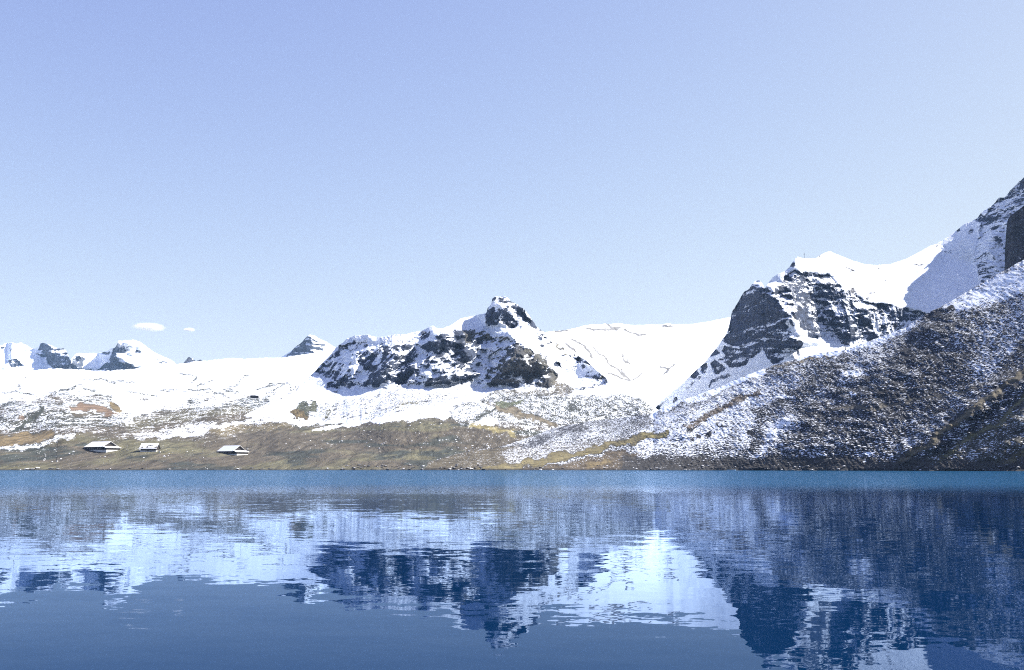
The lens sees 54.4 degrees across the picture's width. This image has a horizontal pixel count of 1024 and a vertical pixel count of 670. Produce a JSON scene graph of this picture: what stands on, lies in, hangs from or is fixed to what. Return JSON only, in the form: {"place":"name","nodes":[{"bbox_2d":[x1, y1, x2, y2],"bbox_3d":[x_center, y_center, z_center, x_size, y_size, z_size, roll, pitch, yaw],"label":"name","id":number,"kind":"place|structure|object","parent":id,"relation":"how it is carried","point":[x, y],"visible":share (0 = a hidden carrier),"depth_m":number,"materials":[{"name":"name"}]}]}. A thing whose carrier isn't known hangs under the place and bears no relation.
{"place":"outdoors","nodes":[
{"label":"outdoors","id":0,"kind":"place"},
{"bbox_2d":[0,340,174,370],"bbox_3d":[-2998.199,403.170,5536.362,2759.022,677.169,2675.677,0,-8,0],"label":"mountain","id":1,"kind":"structure","parent":0,"point":[127,354],"depth_m":4884.68,"materials":[{"name":"white snow"}]},
{"bbox_2d":[184,357,201,362],"bbox_3d":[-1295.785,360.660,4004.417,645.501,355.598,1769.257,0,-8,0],"label":"rock outcrop","id":2,"kind":"object","parent":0,"point":[188,360],"visible":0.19,"depth_m":3167.59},
{"bbox_2d":[281,335,335,357],"bbox_3d":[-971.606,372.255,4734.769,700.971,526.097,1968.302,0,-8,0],"label":"mountain","id":3,"kind":"structure","parent":0,"point":[308,344],"depth_m":3850.53,"materials":[{"name":"white snow"}]},
{"bbox_2d":[0,350,657,469],"bbox_3d":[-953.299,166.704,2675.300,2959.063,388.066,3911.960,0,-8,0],"label":"hills","id":4,"kind":"structure","parent":0,"point":[75,399],"depth_m":1184.32,"materials":[{"name":"white snow"}]},
{"bbox_2d":[84,441,120,452],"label":"barn","id":5,"kind":"structure","parent":4,"relation":"on","point":[106,446],"depth_m":940.30,"materials":[{"name":"stone"}]},
{"bbox_2d":[139,443,160,451],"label":"barn","id":6,"kind":"structure","parent":4,"relation":"on","point":[149,447],"depth_m":923.39,"materials":[{"name":"stone"}]},
{"bbox_2d":[217,445,247,454],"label":"barn","id":7,"kind":"structure","parent":4,"relation":"on","point":[235,450],"depth_m":952.85,"materials":[{"name":"stone"}]},
{"bbox_2d":[5,418,533,468],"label":"loose stones","id":8,"kind":"object","parent":4,"relation":"on","point":[231,440],"visible":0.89,"depth_m":969.11,"materials":[{"name":"stone"}]},
{"bbox_2d":[244,296,634,424],"bbox_3d":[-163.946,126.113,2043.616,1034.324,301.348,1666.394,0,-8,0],"label":"mountain","id":9,"kind":"structure","parent":0,"point":[504,349],"depth_m":1539.48,"materials":[{"name":"white snow"}]},
{"bbox_2d":[0,470,1023,669],"bbox_3d":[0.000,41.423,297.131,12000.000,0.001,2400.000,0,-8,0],"label":"water","id":10,"kind":"structure","parent":0,"point":[474,570],"depth_m":16.67,"materials":[{"name":"blue liquid"}]},
{"bbox_2d":[0,0,1023,363],"label":"sky","id":11,"kind":"structure","parent":0,"point":[204,180],"materials":[{"name":"blue"}]},
{"bbox_2d":[545,317,730,407],"bbox_3d":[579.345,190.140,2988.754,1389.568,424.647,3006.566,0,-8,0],"label":"snowfield","id":12,"kind":"structure","parent":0,"point":[653,365],"depth_m":2181.94,"materials":[{"name":"white snow"}]},
{"bbox_2d":[424,260,1023,470],"bbox_3d":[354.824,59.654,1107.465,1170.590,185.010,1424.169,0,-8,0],"label":"hillside","id":13,"kind":"structure","parent":0,"point":[1005,286],"depth_m":754.48,"materials":[{"name":"white snow"}]},
{"bbox_2d":[455,298,1023,470],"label":"loose stones","id":14,"kind":"object","parent":13,"relation":"on","point":[817,451],"visible":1,"depth_m":706.97,"materials":[{"name":"grey stone"}]},
{"bbox_2d":[655,178,1023,409],"bbox_3d":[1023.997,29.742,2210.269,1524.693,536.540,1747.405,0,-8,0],"label":"mountain","id":15,"kind":"structure","parent":0,"point":[829,301],"depth_m":1605.35,"materials":[{"name":"white snow"}]},
{"bbox_2d":[1005,206,1023,269],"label":"rock face","id":16,"kind":"object","parent":15,"relation":"attached to","point":[1014,248],"visible":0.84,"depth_m":1283.68}
]}

